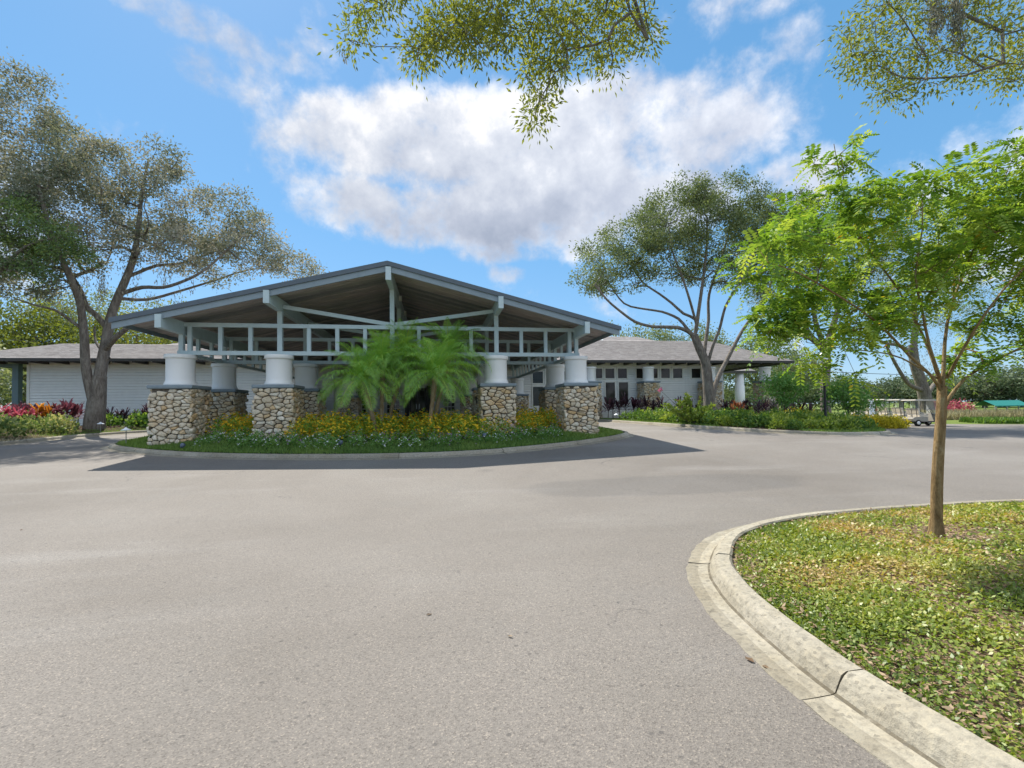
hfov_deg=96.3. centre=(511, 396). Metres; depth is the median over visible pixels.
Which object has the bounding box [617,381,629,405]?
window
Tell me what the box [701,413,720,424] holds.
shrub
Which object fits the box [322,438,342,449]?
bedding plant
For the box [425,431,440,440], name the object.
bedding plant
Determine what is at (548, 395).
stone pier
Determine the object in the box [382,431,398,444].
bedding plant
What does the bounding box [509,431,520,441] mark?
bedding plant
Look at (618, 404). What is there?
ti plant
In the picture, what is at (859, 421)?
shrub
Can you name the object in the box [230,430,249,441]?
bedding plant
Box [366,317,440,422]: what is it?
palm tree
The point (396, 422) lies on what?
lantana
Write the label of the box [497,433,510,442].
bedding plant
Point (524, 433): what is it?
bedding plant
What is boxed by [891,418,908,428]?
shrub
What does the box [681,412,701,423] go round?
shrub
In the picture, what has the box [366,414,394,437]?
lantana
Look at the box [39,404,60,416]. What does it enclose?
ti plant
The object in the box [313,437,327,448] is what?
bedding plant
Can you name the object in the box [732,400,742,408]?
ti plant
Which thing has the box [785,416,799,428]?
shrub
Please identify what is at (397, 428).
lantana
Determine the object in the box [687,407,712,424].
shrub
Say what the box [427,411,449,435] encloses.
lantana
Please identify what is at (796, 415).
shrub
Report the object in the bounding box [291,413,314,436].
lantana
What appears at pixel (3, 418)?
shrub
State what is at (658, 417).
shrub
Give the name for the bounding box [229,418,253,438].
lantana
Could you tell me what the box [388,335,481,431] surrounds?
palm tree
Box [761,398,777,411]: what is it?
ti plant
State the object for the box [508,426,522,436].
bedding plant
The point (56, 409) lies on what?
ti plant
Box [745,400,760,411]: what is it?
ti plant
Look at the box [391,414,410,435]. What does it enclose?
lantana
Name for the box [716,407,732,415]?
shrub
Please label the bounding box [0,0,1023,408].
sky
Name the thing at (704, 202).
oak tree
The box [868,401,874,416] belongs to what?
sign board
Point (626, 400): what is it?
ti plant
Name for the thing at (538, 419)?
lantana
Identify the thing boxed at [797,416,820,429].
shrub
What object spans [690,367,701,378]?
window
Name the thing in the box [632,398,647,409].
ti plant
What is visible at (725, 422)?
shrub
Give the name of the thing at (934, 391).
oak tree
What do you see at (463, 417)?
lantana
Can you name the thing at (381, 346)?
palm tree
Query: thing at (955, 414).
tall grass
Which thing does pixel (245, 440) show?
bedding plant
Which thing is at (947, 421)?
ground
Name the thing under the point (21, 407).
ti plant
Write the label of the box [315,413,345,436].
lantana
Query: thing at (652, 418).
shrub
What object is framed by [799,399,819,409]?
oak tree
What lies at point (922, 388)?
oak tree
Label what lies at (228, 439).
bedding plant
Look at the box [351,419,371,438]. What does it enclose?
lantana
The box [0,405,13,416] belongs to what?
ti plant
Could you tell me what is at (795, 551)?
ground cover
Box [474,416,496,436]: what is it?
lantana
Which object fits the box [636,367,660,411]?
stone pier
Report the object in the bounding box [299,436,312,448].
bedding plant
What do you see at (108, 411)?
ti plant
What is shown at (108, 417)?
shrub
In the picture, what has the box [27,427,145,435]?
grass
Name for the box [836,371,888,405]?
oak tree
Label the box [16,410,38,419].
shrub
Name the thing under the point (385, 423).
lantana
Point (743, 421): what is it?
shrub
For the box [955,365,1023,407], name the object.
oak tree
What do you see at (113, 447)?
kerb
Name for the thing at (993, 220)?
young tree
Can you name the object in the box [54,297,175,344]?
oak tree
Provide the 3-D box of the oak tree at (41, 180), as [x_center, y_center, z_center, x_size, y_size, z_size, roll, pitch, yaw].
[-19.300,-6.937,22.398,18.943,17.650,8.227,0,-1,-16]
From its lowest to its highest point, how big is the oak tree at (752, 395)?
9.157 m
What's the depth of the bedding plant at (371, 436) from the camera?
13.46 m
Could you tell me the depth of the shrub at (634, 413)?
26.93 m
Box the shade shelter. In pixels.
[973,400,1023,409]
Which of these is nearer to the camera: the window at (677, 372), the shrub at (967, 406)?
the window at (677, 372)
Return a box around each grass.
[0,434,59,441]
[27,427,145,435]
[197,423,564,439]
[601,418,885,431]
[903,408,1023,419]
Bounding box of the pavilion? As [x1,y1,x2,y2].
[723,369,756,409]
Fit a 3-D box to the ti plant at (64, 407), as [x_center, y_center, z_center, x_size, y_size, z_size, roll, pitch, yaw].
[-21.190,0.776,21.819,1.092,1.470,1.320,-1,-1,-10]
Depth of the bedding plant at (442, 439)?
13.25 m
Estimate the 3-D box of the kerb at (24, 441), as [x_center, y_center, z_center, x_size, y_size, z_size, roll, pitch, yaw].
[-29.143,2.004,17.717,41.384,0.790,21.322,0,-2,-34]
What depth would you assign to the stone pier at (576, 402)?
16.44 m
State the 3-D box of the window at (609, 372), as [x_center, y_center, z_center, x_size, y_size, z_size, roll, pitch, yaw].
[6.860,-1.616,32.180,0.832,0.854,0.089,-1,-1,-10]
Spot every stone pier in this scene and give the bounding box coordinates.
[146,354,211,444]
[208,363,248,428]
[251,354,304,437]
[293,363,326,420]
[336,379,361,423]
[460,378,477,415]
[471,364,484,419]
[477,355,516,431]
[510,378,528,415]
[538,364,564,414]
[555,356,598,433]
[587,367,602,417]
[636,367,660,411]
[697,367,722,410]
[752,367,778,415]
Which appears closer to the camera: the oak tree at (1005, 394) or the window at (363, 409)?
the window at (363, 409)
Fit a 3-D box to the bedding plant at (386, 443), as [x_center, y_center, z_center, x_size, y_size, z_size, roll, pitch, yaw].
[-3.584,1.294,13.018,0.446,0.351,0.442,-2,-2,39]
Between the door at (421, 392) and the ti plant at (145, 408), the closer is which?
the ti plant at (145, 408)
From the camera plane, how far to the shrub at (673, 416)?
23.59 m
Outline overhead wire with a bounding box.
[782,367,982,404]
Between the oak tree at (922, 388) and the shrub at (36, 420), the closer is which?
the shrub at (36, 420)
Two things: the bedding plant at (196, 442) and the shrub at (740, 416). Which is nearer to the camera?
the bedding plant at (196, 442)
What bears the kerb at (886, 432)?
on the road
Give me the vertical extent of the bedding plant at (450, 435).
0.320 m
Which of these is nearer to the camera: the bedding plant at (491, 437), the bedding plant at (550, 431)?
the bedding plant at (491, 437)
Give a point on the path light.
(126, 428)
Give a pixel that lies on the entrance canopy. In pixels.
(311, 319)
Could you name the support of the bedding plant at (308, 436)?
on the island lawn at (462, 437)
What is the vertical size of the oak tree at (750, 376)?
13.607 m
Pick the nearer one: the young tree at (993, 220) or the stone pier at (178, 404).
the young tree at (993, 220)
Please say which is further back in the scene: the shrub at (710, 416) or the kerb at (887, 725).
the shrub at (710, 416)
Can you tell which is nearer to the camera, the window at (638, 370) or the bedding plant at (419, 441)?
the bedding plant at (419, 441)
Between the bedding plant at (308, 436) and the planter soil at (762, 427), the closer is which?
the bedding plant at (308, 436)
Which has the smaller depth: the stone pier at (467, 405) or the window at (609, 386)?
the stone pier at (467, 405)
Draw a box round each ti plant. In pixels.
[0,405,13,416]
[8,407,24,417]
[9,407,40,417]
[10,403,26,411]
[18,406,41,418]
[28,403,44,419]
[34,403,49,417]
[39,402,62,415]
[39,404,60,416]
[55,397,79,417]
[65,402,80,420]
[68,403,84,422]
[106,407,113,416]
[114,409,124,418]
[119,407,130,418]
[141,402,150,421]
[600,397,615,417]
[606,398,624,418]
[610,398,626,418]
[613,392,633,417]
[622,397,641,417]
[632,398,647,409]
[641,395,651,407]
[648,400,660,409]
[653,395,666,409]
[717,399,731,409]
[723,401,740,409]
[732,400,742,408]
[740,399,756,409]
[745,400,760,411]
[753,400,767,411]
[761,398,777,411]
[787,403,797,409]
[796,401,807,409]
[803,403,816,409]
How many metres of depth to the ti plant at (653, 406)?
29.64 m
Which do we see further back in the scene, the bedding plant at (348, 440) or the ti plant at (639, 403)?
the ti plant at (639, 403)
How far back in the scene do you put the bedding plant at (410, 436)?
13.53 m
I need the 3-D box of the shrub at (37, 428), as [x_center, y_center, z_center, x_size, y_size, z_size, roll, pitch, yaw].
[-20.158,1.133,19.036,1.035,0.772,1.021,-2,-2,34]
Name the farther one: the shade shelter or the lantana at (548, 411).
the shade shelter
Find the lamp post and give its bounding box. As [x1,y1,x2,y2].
[819,353,827,419]
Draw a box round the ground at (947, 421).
[366,402,1023,423]
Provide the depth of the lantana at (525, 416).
16.89 m
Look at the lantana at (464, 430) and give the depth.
14.47 m
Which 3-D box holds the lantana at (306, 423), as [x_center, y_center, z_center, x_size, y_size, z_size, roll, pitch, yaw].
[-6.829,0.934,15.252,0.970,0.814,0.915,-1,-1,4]
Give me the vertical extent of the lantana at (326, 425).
0.904 m
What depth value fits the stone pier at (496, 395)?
15.95 m
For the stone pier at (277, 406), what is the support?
on the island lawn at (462, 437)
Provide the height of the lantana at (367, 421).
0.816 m
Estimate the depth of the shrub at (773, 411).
21.88 m
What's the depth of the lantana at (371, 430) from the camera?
14.12 m
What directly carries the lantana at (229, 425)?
on the island lawn at (462, 437)
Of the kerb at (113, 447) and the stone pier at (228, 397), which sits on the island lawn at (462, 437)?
the stone pier at (228, 397)
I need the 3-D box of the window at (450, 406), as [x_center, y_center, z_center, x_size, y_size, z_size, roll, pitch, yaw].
[-4.376,0.295,31.969,0.879,1.570,0.089,-1,-1,-10]
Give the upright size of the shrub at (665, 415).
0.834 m
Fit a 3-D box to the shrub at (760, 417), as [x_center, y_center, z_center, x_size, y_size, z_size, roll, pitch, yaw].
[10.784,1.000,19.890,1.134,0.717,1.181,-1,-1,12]
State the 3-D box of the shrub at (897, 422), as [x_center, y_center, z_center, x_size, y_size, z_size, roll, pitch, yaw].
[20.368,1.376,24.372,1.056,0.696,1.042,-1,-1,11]
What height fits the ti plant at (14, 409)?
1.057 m
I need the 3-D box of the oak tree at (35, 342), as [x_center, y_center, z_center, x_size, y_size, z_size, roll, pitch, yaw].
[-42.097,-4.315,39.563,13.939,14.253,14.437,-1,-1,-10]
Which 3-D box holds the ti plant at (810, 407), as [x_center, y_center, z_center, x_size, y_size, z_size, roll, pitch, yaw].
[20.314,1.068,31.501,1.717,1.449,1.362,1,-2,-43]
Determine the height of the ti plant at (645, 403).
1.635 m
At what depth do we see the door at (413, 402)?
31.52 m
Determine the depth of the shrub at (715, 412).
22.16 m
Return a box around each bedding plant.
[193,437,206,445]
[206,430,222,440]
[207,435,223,443]
[211,430,229,442]
[225,429,236,437]
[227,436,240,443]
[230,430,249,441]
[236,435,256,446]
[239,427,253,439]
[247,430,262,441]
[250,437,268,446]
[253,429,267,440]
[265,435,280,447]
[266,432,278,441]
[271,429,286,439]
[282,431,299,444]
[284,435,300,446]
[289,429,303,439]
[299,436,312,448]
[302,434,316,443]
[311,428,324,438]
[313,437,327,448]
[315,430,331,439]
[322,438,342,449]
[324,433,340,444]
[342,429,353,440]
[347,431,358,442]
[347,433,365,446]
[353,429,368,439]
[368,430,383,442]
[371,436,384,446]
[379,436,392,448]
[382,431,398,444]
[393,429,406,439]
[395,434,409,446]
[403,431,417,441]
[408,437,422,446]
[412,428,425,439]
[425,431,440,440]
[425,433,440,445]
[433,433,450,446]
[448,430,461,440]
[449,434,462,445]
[463,430,479,441]
[470,431,483,443]
[484,432,498,443]
[488,423,501,436]
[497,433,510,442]
[504,424,517,433]
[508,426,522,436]
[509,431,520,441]
[520,429,532,437]
[537,429,548,437]
[545,427,558,436]
[552,426,563,436]
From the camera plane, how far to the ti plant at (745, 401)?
31.06 m
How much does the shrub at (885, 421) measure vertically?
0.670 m
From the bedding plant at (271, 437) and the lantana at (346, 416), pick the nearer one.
the bedding plant at (271, 437)
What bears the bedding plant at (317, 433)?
on the island lawn at (462, 437)
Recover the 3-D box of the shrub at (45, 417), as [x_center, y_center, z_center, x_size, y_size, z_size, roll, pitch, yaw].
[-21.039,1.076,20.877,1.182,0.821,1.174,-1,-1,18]
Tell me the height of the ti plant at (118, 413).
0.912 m
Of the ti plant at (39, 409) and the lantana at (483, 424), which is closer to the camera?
the lantana at (483, 424)
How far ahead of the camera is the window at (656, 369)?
32.74 m
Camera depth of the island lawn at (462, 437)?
13.54 m
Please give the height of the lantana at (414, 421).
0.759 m
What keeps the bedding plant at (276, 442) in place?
on the island lawn at (462, 437)
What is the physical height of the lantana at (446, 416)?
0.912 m
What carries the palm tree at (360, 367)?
on the island lawn at (462, 437)
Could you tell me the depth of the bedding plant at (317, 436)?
13.69 m
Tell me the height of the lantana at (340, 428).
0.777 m
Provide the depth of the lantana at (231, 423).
15.16 m
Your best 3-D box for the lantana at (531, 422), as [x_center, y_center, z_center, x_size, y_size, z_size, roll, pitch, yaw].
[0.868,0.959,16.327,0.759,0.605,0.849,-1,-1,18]
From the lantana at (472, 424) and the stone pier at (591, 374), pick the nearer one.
the lantana at (472, 424)
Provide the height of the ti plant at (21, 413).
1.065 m
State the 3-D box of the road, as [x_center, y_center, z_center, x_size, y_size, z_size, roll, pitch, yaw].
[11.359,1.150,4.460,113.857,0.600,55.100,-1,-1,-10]
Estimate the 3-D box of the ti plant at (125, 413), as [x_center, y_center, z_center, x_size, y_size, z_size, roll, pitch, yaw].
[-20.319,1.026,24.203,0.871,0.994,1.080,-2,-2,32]
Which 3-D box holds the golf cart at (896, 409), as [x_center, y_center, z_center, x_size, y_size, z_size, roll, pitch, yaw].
[25.873,0.975,30.071,2.079,1.574,1.027,-1,-1,2]
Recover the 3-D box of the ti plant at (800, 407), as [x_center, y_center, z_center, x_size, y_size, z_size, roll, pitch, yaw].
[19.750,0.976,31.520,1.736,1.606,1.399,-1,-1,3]
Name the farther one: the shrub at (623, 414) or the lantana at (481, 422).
the shrub at (623, 414)
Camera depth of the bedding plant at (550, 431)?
15.21 m
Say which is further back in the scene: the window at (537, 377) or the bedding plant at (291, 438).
the window at (537, 377)
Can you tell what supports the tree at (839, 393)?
on the planter soil at (762, 427)
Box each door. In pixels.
[409,388,417,419]
[418,388,425,418]
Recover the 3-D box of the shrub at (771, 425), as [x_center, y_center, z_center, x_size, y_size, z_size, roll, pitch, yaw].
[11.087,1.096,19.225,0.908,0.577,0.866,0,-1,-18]
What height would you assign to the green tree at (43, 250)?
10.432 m
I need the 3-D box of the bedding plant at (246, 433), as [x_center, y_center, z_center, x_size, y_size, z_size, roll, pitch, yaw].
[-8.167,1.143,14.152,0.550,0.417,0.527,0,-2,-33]
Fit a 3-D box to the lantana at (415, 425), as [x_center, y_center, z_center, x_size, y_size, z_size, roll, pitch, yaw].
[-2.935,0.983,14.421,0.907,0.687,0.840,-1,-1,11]
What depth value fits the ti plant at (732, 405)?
29.66 m
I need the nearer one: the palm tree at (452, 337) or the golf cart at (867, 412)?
the palm tree at (452, 337)
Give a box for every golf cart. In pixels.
[859,399,891,416]
[872,399,905,416]
[886,399,923,422]
[901,399,935,425]
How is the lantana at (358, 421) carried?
on the island lawn at (462, 437)
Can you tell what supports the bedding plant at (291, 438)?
on the island lawn at (462, 437)
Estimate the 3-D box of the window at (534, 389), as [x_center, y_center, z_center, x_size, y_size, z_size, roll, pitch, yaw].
[1.773,-0.009,31.284,0.887,1.470,0.089,-1,-1,-10]
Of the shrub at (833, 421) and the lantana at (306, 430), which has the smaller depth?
the lantana at (306, 430)
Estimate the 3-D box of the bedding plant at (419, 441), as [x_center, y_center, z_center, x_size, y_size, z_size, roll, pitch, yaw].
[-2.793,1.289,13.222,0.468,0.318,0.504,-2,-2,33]
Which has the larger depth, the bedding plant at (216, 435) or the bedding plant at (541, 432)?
the bedding plant at (541, 432)
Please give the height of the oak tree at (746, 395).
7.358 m
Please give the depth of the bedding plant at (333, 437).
13.26 m
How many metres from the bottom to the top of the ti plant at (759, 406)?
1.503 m
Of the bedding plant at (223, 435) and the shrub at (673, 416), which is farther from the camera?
the shrub at (673, 416)
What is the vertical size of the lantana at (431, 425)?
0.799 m
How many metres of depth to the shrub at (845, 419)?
18.83 m
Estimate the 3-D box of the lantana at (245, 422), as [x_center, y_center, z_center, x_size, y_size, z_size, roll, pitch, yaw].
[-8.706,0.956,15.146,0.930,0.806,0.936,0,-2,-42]
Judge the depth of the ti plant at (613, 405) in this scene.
29.64 m
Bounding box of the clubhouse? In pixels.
[0,337,793,424]
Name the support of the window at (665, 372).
in the clubhouse
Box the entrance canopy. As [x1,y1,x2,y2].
[108,261,620,378]
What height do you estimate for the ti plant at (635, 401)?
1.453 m
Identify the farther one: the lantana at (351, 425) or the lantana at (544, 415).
the lantana at (544, 415)
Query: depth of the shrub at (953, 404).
44.26 m
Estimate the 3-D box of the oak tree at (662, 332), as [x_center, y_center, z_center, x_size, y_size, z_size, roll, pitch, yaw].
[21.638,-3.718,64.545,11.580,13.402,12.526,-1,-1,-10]
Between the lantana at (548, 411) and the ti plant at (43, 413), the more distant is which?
the ti plant at (43, 413)
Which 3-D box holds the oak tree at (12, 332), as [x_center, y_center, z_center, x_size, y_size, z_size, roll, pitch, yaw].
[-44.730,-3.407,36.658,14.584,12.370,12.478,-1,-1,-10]
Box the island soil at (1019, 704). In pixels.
[732,513,1023,761]
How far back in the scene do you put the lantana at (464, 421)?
15.46 m
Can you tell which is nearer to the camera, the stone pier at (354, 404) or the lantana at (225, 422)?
the lantana at (225, 422)
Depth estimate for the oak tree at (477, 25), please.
4.20 m
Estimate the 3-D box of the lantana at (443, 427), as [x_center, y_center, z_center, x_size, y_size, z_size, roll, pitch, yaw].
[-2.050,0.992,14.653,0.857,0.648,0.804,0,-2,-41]
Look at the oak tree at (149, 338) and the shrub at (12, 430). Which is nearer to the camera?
the shrub at (12, 430)
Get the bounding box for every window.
[356,390,366,414]
[386,390,400,413]
[443,389,455,411]
[531,370,543,383]
[531,386,543,406]
[596,367,602,379]
[604,367,615,379]
[604,381,615,405]
[616,367,627,379]
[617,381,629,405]
[635,367,642,378]
[654,367,658,378]
[659,367,670,378]
[671,367,683,378]
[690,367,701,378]
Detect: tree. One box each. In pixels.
[0,47,329,429]
[0,192,106,290]
[0,279,113,403]
[0,297,76,382]
[0,340,26,408]
[4,279,157,345]
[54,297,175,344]
[117,296,186,344]
[306,0,1023,148]
[315,340,406,437]
[333,328,429,433]
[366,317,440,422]
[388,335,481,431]
[409,317,491,421]
[565,164,832,411]
[607,320,659,340]
[627,322,679,340]
[653,318,744,377]
[711,123,1023,539]
[719,322,811,408]
[724,383,751,409]
[728,381,752,409]
[735,168,972,413]
[745,384,801,404]
[746,345,846,409]
[747,370,810,410]
[780,372,819,407]
[799,371,841,406]
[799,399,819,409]
[815,370,893,415]
[830,226,1020,410]
[830,375,860,408]
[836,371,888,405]
[858,375,914,406]
[883,374,960,407]
[888,371,928,406]
[903,371,972,403]
[949,374,993,404]
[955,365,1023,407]
[970,375,1023,407]
[972,362,1023,407]
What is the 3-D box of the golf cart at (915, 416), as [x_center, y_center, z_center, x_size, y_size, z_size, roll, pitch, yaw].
[24.122,0.950,26.938,2.031,1.537,1.003,-1,-1,0]
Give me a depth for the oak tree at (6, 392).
31.31 m
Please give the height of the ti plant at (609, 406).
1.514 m
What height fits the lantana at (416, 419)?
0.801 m
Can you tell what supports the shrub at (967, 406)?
on the ground at (947, 421)
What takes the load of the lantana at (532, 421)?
on the island lawn at (462, 437)
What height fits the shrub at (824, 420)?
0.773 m
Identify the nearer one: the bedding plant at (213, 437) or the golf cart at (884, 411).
the bedding plant at (213, 437)
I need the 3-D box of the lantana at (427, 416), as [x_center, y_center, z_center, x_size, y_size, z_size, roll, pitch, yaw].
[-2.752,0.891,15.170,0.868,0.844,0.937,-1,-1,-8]
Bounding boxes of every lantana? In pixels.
[204,413,226,434]
[208,417,233,437]
[221,412,246,435]
[221,413,245,437]
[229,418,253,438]
[232,413,253,436]
[282,420,309,438]
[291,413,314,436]
[295,412,314,434]
[297,415,324,439]
[310,415,329,436]
[313,412,343,439]
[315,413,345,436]
[329,415,354,439]
[335,409,352,430]
[341,416,365,435]
[345,411,368,433]
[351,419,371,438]
[355,413,378,438]
[364,415,389,438]
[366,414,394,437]
[368,414,394,434]
[377,417,403,437]
[380,413,408,436]
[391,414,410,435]
[393,409,410,432]
[402,414,425,437]
[403,413,425,432]
[406,411,423,430]
[406,417,431,437]
[416,414,444,437]
[418,411,436,429]
[419,417,441,435]
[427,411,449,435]
[437,409,458,427]
[438,418,456,435]
[443,414,464,435]
[443,414,466,437]
[455,409,474,423]
[457,411,474,432]
[458,416,483,437]
[459,416,474,435]
[471,413,491,432]
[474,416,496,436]
[494,416,512,433]
[512,412,536,432]
[515,408,533,426]
[516,409,533,427]
[522,414,541,429]
[526,415,544,431]
[529,412,547,429]
[532,408,551,426]
[537,406,553,419]
[540,408,560,428]
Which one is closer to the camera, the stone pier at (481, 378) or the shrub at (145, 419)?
the stone pier at (481, 378)
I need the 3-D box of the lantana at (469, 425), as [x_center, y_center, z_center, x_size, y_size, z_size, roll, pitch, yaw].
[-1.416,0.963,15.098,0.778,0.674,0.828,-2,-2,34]
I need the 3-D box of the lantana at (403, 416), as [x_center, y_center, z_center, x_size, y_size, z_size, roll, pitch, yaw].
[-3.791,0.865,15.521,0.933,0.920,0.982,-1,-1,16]
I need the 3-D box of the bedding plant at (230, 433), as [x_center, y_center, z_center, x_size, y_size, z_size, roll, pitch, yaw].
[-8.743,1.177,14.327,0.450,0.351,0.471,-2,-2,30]
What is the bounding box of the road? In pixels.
[0,421,1023,767]
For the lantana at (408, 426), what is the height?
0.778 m
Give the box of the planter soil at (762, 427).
[599,418,875,431]
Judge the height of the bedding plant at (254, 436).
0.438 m
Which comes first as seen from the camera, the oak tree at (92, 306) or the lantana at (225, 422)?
the lantana at (225, 422)
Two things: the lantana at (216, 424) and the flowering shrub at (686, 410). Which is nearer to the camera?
the lantana at (216, 424)
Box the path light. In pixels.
[120,427,130,442]
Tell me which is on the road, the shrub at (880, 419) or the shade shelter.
the shrub at (880, 419)
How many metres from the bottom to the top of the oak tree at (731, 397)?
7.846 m
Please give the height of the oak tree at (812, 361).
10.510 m
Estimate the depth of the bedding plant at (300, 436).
13.93 m
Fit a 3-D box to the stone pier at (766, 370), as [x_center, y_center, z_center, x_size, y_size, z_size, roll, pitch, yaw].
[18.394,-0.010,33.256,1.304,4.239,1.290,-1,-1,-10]
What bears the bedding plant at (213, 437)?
on the island lawn at (462, 437)
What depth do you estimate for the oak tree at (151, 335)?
49.88 m
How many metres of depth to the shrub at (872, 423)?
19.59 m
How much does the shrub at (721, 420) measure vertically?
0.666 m
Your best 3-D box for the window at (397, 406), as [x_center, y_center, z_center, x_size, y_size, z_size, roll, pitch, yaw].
[-8.125,0.382,31.339,0.979,1.670,0.089,-1,-1,-10]
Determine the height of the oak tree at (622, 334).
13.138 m
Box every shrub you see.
[0,412,29,438]
[0,413,19,433]
[14,414,41,431]
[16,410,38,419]
[25,415,46,430]
[35,416,68,434]
[38,412,63,423]
[42,410,79,429]
[42,412,79,432]
[106,412,125,425]
[121,409,147,427]
[133,412,151,425]
[618,412,632,419]
[628,408,645,419]
[637,409,653,420]
[648,413,657,421]
[654,411,668,421]
[657,387,715,423]
[659,410,677,421]
[665,414,681,422]
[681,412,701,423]
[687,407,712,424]
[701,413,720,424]
[711,410,727,422]
[714,412,729,425]
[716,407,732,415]
[719,411,737,420]
[720,416,737,426]
[726,407,755,425]
[737,406,760,423]
[737,417,755,427]
[747,412,771,427]
[761,408,790,427]
[765,407,783,420]
[766,416,789,429]
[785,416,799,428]
[785,417,807,430]
[787,409,805,424]
[797,409,820,426]
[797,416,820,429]
[800,407,822,419]
[809,412,842,430]
[811,412,828,426]
[820,415,846,428]
[831,413,861,429]
[837,411,867,429]
[856,415,880,429]
[873,415,890,428]
[880,417,897,428]
[888,416,907,428]
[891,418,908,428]
[947,398,976,410]
[947,399,964,411]
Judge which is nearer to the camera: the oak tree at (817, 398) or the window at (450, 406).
the window at (450, 406)
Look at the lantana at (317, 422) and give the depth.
14.59 m
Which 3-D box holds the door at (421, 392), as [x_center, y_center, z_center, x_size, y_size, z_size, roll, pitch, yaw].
[-6.196,0.577,31.622,0.544,2.330,0.070,-1,-1,-10]
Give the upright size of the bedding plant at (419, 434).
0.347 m
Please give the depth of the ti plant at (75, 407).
21.94 m
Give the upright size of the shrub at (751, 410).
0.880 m
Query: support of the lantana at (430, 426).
on the island lawn at (462, 437)
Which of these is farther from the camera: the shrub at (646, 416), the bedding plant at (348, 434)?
the shrub at (646, 416)
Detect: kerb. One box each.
[0,430,146,445]
[100,430,634,459]
[598,419,897,435]
[686,499,1023,767]
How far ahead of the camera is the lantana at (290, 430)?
14.32 m
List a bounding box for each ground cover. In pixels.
[732,499,1023,760]
[958,416,1023,423]
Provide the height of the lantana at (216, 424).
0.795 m
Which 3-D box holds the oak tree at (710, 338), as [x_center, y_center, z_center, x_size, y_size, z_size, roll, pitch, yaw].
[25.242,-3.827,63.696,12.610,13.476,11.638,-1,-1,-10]
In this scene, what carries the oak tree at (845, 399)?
on the ground at (947, 421)
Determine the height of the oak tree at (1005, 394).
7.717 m
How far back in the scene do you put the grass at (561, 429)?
16.48 m
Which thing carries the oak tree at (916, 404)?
on the ground at (947, 421)
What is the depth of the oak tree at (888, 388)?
92.76 m
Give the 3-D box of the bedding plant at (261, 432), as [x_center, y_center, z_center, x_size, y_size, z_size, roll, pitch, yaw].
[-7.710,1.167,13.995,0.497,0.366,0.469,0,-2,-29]
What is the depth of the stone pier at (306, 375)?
17.93 m
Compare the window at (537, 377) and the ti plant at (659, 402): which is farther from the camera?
the window at (537, 377)
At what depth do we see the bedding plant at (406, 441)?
13.13 m
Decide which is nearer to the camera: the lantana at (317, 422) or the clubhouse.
the lantana at (317, 422)
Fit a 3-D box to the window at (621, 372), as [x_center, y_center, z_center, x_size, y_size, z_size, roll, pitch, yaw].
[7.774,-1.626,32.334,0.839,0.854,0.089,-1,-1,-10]
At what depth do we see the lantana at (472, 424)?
14.66 m
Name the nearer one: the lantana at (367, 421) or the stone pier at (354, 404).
the lantana at (367, 421)
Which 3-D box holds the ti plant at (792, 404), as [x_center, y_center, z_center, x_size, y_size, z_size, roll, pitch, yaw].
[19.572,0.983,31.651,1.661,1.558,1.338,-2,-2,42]
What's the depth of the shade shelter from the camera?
75.92 m
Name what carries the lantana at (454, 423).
on the island lawn at (462, 437)
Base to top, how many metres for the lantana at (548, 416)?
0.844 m
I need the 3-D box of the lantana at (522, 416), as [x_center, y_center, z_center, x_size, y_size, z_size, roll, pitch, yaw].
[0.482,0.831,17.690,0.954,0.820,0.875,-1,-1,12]
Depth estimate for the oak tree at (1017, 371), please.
92.89 m
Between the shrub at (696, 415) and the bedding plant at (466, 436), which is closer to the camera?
the bedding plant at (466, 436)
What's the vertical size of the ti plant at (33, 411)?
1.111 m
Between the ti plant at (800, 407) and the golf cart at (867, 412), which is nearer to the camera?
the ti plant at (800, 407)
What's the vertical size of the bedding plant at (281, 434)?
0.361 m
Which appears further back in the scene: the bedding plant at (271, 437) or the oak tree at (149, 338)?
the oak tree at (149, 338)
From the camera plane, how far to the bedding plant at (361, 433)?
13.73 m
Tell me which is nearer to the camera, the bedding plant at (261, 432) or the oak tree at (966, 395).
the bedding plant at (261, 432)
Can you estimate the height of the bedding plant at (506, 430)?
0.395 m
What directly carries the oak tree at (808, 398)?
on the ground at (947, 421)
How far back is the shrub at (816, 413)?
20.47 m
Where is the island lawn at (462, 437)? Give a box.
[116,428,623,453]
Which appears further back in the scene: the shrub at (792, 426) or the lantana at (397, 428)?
the shrub at (792, 426)
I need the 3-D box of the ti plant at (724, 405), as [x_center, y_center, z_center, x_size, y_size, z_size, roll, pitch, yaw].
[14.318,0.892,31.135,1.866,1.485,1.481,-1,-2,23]
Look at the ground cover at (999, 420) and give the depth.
28.88 m

